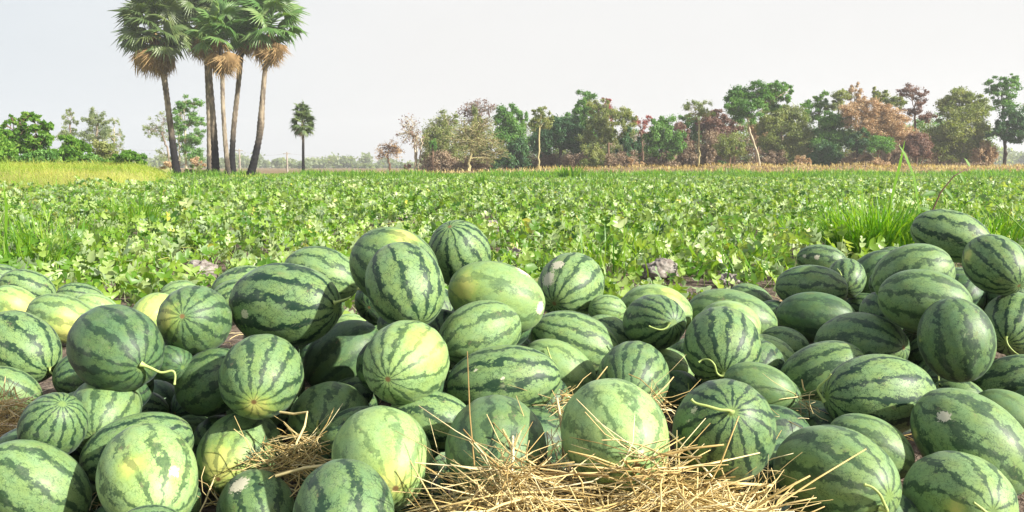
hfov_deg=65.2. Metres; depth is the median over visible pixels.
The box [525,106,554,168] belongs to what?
tree
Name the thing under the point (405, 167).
shrub
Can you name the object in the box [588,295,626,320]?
watermelon
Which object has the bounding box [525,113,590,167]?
tree
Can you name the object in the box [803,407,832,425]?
watermelon
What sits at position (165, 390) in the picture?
watermelon
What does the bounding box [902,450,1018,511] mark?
watermelon
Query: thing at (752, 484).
straw stalk
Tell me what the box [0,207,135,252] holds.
grass clump
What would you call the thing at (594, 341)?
watermelon
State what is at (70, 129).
tree
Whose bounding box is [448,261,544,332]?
watermelon
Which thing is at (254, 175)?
grass clump
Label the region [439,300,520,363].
watermelon
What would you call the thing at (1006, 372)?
watermelon
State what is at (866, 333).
watermelon
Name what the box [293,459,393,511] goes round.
watermelon
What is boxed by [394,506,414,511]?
watermelon
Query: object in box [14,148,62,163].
shrub
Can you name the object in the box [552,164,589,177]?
grass clump
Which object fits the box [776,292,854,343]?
watermelon
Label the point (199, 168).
shrub
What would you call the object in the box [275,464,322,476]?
straw stalk
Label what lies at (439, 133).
tree
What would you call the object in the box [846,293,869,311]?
watermelon
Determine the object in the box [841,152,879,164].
thicket
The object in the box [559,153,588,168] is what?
thicket
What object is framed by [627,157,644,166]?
thicket
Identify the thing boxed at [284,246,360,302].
watermelon
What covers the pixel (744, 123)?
leafy scrub
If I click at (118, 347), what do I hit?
watermelon
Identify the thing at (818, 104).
tree
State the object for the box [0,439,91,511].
watermelon
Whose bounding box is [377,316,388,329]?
watermelon
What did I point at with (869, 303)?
watermelon
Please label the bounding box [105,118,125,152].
tree
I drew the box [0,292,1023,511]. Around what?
straw
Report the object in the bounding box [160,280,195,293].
watermelon
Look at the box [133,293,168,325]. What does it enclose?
watermelon
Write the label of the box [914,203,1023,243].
grass clump
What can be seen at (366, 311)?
watermelon
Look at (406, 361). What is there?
watermelon
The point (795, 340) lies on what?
watermelon
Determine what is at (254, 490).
watermelon
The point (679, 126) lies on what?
tree
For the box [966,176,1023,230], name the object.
reed stem
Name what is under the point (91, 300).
watermelon
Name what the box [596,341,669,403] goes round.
watermelon
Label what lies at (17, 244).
grass clump
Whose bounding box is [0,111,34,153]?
tree
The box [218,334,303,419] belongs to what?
watermelon
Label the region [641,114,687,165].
tree
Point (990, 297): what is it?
watermelon
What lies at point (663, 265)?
soil clod
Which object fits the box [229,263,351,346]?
watermelon
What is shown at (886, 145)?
thicket
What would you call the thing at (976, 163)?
thicket
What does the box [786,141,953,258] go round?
grass clump
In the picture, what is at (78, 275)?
grass clump
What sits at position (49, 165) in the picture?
mound grass
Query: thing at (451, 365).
watermelon
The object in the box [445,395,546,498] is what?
watermelon
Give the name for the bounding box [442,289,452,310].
watermelon
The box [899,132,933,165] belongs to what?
thicket
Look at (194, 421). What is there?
watermelon
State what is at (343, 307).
watermelon
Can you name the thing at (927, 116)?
tree
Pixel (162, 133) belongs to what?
tree
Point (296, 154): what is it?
power wire
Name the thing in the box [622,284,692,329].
watermelon
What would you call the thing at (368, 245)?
watermelon
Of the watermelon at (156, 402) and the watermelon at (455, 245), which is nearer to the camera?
the watermelon at (156, 402)
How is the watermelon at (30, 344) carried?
on the straw
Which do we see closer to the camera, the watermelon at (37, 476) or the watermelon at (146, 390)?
the watermelon at (37, 476)
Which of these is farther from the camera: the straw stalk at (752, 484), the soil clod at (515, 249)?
the soil clod at (515, 249)
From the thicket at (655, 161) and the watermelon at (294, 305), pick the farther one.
the thicket at (655, 161)
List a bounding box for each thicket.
[418,149,458,171]
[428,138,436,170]
[453,155,492,171]
[524,162,537,168]
[531,152,564,167]
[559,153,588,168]
[579,142,606,167]
[603,150,638,167]
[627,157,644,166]
[642,148,680,167]
[675,141,703,167]
[698,124,722,165]
[711,130,745,165]
[744,121,767,165]
[760,149,788,165]
[792,155,811,165]
[805,138,843,166]
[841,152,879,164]
[843,126,871,163]
[865,133,896,157]
[868,157,890,166]
[881,142,907,166]
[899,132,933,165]
[930,124,944,166]
[946,161,993,167]
[968,139,999,165]
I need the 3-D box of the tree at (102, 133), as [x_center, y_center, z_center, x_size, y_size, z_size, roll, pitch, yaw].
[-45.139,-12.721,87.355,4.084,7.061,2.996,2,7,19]
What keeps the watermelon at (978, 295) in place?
on the watermelon
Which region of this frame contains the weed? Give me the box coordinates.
[918,158,969,210]
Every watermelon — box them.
[0,264,15,277]
[0,269,55,297]
[0,285,35,311]
[0,310,61,382]
[0,366,42,414]
[0,428,81,462]
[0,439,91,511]
[17,392,88,453]
[26,293,90,342]
[52,356,84,393]
[56,283,103,297]
[66,304,175,391]
[73,383,141,448]
[77,293,115,308]
[79,412,193,485]
[91,484,101,510]
[94,506,105,511]
[95,423,197,511]
[128,505,177,511]
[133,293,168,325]
[138,378,153,405]
[142,392,169,412]
[153,380,174,413]
[155,343,191,381]
[156,285,231,355]
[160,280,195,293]
[171,394,225,416]
[174,348,229,416]
[181,415,207,433]
[188,487,201,511]
[193,415,225,454]
[196,413,282,495]
[211,265,257,289]
[214,279,238,322]
[216,469,294,511]
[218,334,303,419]
[226,396,297,432]
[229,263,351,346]
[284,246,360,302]
[288,381,368,460]
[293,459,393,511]
[298,382,304,396]
[300,343,310,362]
[300,454,331,485]
[303,320,378,386]
[321,406,372,457]
[331,406,432,510]
[337,314,365,322]
[338,377,378,405]
[339,302,344,317]
[349,227,437,296]
[355,290,378,322]
[356,342,371,391]
[363,320,449,404]
[365,242,444,324]
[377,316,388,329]
[391,391,465,451]
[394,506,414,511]
[408,461,447,511]
[428,309,452,332]
[429,220,490,284]
[432,452,451,485]
[438,381,444,391]
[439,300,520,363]
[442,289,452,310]
[444,371,449,392]
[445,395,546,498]
[447,345,559,407]
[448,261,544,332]
[448,363,455,371]
[516,329,531,344]
[522,338,529,344]
[527,339,596,395]
[528,407,568,475]
[530,310,618,373]
[538,252,604,314]
[545,379,570,416]
[561,378,669,492]
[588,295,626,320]
[593,314,629,343]
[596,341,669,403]
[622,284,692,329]
[622,295,686,349]
[658,348,693,375]
[663,370,699,408]
[671,338,697,380]
[672,378,775,485]
[683,306,761,381]
[689,288,777,332]
[701,301,761,333]
[724,362,796,407]
[730,435,789,511]
[731,283,772,301]
[759,334,794,361]
[759,339,784,369]
[761,326,809,351]
[764,300,780,325]
[769,404,809,438]
[773,425,901,511]
[775,265,847,300]
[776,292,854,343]
[780,340,863,400]
[790,400,823,416]
[791,380,801,405]
[796,244,845,267]
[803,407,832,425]
[814,312,909,359]
[816,354,935,434]
[829,258,866,298]
[830,413,914,479]
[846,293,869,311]
[857,250,889,292]
[859,292,904,330]
[869,275,874,292]
[871,243,955,295]
[877,269,972,332]
[881,247,897,250]
[896,494,918,511]
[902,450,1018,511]
[904,330,916,334]
[904,331,916,342]
[907,338,922,364]
[910,209,989,262]
[910,388,1023,495]
[917,298,996,382]
[918,360,942,383]
[935,376,982,392]
[955,267,964,273]
[955,274,986,308]
[962,234,1023,295]
[971,354,1023,391]
[978,389,1023,427]
[984,292,1023,355]
[987,288,1023,303]
[1015,387,1023,395]
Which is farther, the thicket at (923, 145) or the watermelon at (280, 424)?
the thicket at (923, 145)
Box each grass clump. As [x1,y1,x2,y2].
[0,182,95,269]
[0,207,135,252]
[18,262,83,282]
[80,186,179,229]
[160,169,214,204]
[230,173,277,176]
[474,175,486,185]
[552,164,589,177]
[751,210,850,238]
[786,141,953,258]
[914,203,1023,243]
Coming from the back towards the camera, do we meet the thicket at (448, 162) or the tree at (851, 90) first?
the tree at (851, 90)
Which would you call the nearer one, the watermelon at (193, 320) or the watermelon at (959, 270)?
the watermelon at (193, 320)
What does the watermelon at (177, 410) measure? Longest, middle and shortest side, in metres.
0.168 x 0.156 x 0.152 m
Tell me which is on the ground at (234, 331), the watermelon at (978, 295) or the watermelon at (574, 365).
the watermelon at (574, 365)
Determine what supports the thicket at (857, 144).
on the ground at (234, 331)
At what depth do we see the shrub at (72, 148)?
39.44 m
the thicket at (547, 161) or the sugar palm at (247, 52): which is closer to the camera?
the sugar palm at (247, 52)
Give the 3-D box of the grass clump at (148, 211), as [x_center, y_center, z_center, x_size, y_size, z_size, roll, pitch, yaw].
[-4.815,-0.632,10.136,1.356,0.587,1.005,1,7,12]
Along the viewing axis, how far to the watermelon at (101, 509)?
1.72 m
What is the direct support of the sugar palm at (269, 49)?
on the ground at (234, 331)
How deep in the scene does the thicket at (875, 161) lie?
72.12 m
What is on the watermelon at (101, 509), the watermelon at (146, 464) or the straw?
the watermelon at (146, 464)
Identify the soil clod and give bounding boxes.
[185,259,219,277]
[488,220,509,233]
[507,247,522,257]
[640,258,678,280]
[686,291,697,300]
[714,273,742,287]
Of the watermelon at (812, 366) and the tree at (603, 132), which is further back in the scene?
the tree at (603, 132)
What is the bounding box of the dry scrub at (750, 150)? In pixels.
[417,130,984,171]
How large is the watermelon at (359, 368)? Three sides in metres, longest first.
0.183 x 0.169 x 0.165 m
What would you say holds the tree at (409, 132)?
on the ground at (234, 331)
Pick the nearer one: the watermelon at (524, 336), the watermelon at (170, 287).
the watermelon at (524, 336)
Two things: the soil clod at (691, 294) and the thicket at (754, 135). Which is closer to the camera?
the soil clod at (691, 294)
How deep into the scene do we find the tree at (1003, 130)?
75.12 m
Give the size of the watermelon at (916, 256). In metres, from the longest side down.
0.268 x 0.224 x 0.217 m
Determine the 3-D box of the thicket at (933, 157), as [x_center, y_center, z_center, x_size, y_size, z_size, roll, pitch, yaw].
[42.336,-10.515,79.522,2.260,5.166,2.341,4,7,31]
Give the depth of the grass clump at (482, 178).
28.81 m
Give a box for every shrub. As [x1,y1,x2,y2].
[0,130,19,163]
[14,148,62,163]
[57,134,92,162]
[76,152,110,165]
[90,139,118,159]
[103,149,147,164]
[159,156,206,169]
[184,164,207,173]
[403,163,411,169]
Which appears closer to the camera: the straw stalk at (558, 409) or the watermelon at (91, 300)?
the straw stalk at (558, 409)
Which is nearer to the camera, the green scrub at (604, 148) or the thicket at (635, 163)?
the thicket at (635, 163)
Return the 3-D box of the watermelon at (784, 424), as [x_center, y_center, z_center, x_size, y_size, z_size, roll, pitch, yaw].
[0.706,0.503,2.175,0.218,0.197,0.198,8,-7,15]
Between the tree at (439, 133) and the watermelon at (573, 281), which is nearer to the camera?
the watermelon at (573, 281)
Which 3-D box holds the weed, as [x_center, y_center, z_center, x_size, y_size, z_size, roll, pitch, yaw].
[2.962,-0.249,5.500,0.339,0.847,0.043,0,6,-3]
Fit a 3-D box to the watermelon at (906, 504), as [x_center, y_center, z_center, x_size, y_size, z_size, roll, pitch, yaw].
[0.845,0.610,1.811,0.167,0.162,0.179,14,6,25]
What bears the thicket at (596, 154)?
on the ground at (234, 331)
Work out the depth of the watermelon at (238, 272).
4.33 m
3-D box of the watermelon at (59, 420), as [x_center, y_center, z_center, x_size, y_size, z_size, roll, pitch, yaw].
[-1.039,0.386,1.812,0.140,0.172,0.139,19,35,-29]
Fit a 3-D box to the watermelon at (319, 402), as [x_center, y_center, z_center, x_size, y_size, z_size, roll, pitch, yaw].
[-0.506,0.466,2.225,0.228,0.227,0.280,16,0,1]
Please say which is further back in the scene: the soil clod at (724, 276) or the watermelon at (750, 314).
the soil clod at (724, 276)
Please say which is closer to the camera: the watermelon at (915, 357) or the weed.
the watermelon at (915, 357)
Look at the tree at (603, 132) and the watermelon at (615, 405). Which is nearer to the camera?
the watermelon at (615, 405)
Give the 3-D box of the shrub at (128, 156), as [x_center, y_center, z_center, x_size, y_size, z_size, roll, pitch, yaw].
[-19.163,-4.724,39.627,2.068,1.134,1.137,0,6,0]
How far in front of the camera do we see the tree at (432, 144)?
76.24 m
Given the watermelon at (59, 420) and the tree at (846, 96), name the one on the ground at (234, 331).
the tree at (846, 96)
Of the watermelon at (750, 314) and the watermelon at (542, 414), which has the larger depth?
the watermelon at (750, 314)
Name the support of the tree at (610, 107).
on the ground at (234, 331)
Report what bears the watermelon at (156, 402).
on the ground at (234, 331)
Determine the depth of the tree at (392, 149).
77.29 m
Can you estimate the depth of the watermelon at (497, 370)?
2.16 m
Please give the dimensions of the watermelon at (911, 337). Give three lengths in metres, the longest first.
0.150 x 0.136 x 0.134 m
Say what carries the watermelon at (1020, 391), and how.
on the ground at (234, 331)
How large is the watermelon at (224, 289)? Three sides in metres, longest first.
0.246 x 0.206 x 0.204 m
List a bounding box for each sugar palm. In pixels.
[108,0,194,173]
[175,0,221,172]
[177,0,226,170]
[183,0,254,175]
[216,0,274,172]
[234,0,310,175]
[289,101,315,172]
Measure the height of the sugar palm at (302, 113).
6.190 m
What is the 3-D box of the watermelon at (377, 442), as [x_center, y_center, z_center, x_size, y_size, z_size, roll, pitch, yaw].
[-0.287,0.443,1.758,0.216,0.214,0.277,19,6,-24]
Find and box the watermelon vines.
[0,170,1023,314]
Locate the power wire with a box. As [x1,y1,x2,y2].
[57,147,395,158]
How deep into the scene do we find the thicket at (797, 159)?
73.65 m
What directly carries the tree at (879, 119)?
on the ground at (234, 331)
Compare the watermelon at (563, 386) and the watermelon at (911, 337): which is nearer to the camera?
the watermelon at (563, 386)
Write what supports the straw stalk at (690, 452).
on the straw
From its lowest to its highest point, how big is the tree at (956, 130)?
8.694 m
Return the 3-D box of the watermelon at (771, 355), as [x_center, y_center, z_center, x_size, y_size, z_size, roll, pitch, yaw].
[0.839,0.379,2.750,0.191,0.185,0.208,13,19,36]
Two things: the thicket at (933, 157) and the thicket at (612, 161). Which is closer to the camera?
the thicket at (612, 161)
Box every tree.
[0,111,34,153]
[21,114,57,152]
[54,108,78,143]
[76,107,117,144]
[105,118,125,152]
[141,110,175,170]
[165,94,206,168]
[374,139,405,170]
[396,113,424,170]
[419,109,469,164]
[444,114,510,170]
[458,98,497,126]
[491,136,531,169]
[492,102,529,149]
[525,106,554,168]
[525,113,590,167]
[563,89,597,153]
[575,98,617,167]
[602,97,613,167]
[606,105,638,163]
[631,115,652,166]
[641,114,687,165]
[672,121,694,145]
[678,114,701,161]
[680,99,715,166]
[694,108,744,142]
[722,79,793,165]
[753,102,814,165]
[799,90,830,128]
[806,109,855,151]
[823,88,852,165]
[838,97,918,158]
[848,81,867,130]
[896,83,937,163]
[921,85,993,163]
[983,73,1023,163]
[983,105,1023,165]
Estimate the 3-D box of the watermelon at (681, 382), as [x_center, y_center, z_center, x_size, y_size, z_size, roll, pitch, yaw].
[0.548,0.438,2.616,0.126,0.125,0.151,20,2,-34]
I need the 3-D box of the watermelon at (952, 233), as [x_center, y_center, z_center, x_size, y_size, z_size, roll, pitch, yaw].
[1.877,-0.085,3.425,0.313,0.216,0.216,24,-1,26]
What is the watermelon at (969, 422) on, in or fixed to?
on the ground at (234, 331)
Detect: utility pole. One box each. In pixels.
[235,149,242,170]
[283,152,289,171]
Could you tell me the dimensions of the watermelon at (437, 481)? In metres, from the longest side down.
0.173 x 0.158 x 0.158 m
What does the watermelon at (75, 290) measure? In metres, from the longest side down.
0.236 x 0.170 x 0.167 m
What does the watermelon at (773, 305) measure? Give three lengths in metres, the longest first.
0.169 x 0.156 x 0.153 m
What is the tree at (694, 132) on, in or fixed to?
on the ground at (234, 331)
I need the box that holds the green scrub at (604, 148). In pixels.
[419,116,997,171]
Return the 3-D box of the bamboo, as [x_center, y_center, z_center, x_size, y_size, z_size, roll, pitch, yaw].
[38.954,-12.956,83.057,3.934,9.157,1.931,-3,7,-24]
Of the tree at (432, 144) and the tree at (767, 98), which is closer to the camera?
the tree at (767, 98)
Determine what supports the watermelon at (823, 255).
on the ground at (234, 331)
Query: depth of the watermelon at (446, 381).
2.44 m
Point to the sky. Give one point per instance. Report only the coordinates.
(361, 66)
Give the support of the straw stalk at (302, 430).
on the straw
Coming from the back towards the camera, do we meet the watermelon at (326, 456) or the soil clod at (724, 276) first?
the soil clod at (724, 276)
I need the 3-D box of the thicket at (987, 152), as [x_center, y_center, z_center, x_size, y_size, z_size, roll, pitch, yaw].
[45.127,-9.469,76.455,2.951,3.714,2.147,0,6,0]
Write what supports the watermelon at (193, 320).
on the watermelon at (196, 389)
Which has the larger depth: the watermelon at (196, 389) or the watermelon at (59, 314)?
the watermelon at (59, 314)
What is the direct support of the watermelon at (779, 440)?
on the ground at (234, 331)
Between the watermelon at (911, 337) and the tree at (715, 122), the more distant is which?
the tree at (715, 122)
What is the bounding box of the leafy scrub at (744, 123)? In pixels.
[523,112,1001,166]
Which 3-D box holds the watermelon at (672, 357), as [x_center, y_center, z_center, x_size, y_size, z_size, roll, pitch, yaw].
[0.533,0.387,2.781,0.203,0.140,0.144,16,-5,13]
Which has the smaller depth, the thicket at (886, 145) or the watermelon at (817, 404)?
the watermelon at (817, 404)
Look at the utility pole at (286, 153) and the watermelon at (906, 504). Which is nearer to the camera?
the watermelon at (906, 504)
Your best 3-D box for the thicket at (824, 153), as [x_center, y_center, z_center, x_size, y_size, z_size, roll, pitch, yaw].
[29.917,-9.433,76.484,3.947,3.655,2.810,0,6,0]
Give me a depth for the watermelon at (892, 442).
1.98 m
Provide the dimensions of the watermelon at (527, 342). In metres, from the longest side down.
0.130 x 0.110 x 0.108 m
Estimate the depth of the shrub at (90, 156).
39.58 m
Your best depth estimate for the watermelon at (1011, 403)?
2.24 m
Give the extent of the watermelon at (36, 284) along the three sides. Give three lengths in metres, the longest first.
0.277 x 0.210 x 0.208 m
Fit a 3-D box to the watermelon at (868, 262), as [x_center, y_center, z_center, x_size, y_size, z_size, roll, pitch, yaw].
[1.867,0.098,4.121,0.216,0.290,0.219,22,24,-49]
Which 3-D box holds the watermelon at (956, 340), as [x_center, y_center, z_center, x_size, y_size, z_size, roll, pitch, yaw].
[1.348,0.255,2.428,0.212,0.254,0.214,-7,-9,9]
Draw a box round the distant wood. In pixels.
[11,146,1023,168]
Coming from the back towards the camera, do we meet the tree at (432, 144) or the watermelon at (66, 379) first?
the tree at (432, 144)
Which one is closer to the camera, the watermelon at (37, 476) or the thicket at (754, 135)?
the watermelon at (37, 476)
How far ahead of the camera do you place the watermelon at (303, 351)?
2.90 m
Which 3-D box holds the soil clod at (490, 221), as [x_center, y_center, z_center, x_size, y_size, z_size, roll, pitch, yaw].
[-0.180,-0.324,9.626,0.332,0.229,0.258,-2,7,-18]
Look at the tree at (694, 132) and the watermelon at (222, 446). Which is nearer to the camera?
the watermelon at (222, 446)
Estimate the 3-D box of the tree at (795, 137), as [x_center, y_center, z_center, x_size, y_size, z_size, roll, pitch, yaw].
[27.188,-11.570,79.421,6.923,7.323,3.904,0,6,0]
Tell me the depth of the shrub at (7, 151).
37.55 m
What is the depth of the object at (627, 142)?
76.02 m
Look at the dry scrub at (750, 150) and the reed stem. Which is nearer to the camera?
the reed stem
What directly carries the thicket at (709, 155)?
on the ground at (234, 331)
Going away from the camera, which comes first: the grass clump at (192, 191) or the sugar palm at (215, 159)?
the grass clump at (192, 191)
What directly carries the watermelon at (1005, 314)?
on the watermelon
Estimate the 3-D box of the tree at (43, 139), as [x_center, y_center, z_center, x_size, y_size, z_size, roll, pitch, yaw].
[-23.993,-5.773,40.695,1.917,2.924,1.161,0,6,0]
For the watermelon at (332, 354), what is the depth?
2.50 m
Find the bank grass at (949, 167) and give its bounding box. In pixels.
[361,161,1023,173]
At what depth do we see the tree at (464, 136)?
72.95 m
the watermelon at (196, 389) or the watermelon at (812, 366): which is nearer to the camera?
the watermelon at (196, 389)
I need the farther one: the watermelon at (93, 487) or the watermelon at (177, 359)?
the watermelon at (177, 359)
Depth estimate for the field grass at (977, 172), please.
44.17 m
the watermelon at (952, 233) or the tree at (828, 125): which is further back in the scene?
the tree at (828, 125)
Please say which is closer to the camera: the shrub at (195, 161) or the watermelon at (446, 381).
the watermelon at (446, 381)
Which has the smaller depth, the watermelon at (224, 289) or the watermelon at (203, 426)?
the watermelon at (203, 426)
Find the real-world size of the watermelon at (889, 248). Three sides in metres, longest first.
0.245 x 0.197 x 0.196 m
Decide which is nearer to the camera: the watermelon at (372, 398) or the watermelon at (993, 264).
the watermelon at (372, 398)
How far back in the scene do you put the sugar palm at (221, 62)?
51.47 m
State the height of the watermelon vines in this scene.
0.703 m
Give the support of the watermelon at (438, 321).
on the watermelon
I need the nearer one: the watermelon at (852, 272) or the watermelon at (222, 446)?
the watermelon at (222, 446)
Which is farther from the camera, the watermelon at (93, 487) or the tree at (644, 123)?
the tree at (644, 123)
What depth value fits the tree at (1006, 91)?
78.51 m
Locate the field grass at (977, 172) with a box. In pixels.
[0,165,1023,289]
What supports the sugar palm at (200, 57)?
on the ground at (234, 331)
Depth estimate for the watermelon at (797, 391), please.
2.48 m
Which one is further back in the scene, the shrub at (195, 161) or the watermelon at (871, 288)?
the shrub at (195, 161)
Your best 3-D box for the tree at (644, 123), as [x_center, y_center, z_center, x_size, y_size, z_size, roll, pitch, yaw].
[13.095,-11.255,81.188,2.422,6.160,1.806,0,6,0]
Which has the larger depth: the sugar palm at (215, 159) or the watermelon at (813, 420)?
the sugar palm at (215, 159)
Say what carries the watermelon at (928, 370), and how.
on the ground at (234, 331)
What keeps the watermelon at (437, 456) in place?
on the ground at (234, 331)
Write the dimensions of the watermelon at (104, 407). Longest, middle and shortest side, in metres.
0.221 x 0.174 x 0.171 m
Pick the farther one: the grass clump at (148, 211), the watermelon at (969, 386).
the grass clump at (148, 211)
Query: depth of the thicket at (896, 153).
75.18 m
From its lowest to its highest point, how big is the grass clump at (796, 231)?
0.376 m
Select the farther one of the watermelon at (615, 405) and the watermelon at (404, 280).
the watermelon at (404, 280)
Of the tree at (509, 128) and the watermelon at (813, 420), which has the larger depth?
the tree at (509, 128)
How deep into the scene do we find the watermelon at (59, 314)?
3.43 m
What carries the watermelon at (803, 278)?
on the watermelon
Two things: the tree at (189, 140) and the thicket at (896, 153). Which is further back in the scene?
the thicket at (896, 153)
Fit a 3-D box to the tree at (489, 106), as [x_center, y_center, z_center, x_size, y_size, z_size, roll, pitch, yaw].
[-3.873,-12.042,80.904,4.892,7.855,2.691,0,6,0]
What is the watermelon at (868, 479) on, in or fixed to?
on the watermelon
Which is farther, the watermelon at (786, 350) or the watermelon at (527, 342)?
the watermelon at (527, 342)
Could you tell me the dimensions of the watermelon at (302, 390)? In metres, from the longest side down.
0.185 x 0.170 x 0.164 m
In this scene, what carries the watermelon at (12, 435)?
on the ground at (234, 331)
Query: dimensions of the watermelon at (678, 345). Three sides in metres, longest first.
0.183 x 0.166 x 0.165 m
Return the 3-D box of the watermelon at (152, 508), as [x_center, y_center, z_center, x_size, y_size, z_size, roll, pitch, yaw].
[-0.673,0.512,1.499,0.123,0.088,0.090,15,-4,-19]
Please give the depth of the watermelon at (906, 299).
2.57 m
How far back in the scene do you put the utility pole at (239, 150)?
119.05 m
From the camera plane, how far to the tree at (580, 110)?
82.43 m
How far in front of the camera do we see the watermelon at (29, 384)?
2.49 m
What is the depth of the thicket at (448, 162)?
77.33 m
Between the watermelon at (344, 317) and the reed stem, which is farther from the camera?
the reed stem
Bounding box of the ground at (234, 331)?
[0,165,1023,511]
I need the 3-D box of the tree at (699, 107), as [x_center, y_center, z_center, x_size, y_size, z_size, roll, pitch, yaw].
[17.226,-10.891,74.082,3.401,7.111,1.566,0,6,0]
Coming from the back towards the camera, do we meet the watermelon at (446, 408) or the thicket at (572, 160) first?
the thicket at (572, 160)
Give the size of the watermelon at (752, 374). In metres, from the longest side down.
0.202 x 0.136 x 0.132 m
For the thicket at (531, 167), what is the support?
on the ground at (234, 331)
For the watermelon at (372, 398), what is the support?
on the ground at (234, 331)
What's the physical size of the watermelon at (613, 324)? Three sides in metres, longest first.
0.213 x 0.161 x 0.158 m
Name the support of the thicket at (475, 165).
on the ground at (234, 331)
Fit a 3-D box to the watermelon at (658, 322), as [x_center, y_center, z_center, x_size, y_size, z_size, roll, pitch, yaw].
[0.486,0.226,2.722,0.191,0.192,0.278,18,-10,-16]
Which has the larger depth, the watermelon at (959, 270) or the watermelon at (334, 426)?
the watermelon at (959, 270)
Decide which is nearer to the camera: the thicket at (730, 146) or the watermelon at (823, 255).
the watermelon at (823, 255)
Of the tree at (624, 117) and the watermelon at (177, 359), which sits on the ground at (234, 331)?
the tree at (624, 117)
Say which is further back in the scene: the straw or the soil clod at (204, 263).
the soil clod at (204, 263)
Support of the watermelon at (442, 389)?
on the watermelon
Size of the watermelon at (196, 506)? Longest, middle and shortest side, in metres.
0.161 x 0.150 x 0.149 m
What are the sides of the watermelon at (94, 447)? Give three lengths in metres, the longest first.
0.244 x 0.170 x 0.168 m
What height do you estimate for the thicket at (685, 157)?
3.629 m
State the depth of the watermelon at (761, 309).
3.26 m
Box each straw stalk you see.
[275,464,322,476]
[279,411,307,453]
[555,398,564,458]
[668,431,720,486]
[704,482,772,486]
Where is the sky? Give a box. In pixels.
[0,0,1023,167]
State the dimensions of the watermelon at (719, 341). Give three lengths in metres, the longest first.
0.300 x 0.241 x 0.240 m
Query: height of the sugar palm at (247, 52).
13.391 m
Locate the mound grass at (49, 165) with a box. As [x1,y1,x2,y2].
[0,157,178,191]
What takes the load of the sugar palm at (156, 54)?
on the ground at (234, 331)
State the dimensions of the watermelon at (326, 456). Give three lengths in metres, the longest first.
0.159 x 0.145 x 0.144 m
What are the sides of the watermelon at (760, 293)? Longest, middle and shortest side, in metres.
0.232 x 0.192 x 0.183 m
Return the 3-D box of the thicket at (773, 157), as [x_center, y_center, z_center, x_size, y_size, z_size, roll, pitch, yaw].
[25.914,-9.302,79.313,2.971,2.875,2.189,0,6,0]
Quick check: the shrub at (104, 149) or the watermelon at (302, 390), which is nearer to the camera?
the watermelon at (302, 390)
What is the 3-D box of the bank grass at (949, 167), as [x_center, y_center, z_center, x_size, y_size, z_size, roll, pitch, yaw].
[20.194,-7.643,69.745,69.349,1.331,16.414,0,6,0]
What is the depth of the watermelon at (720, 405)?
1.63 m
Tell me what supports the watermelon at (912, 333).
on the watermelon
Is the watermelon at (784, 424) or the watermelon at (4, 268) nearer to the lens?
the watermelon at (784, 424)
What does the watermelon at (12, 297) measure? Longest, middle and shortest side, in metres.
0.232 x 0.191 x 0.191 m

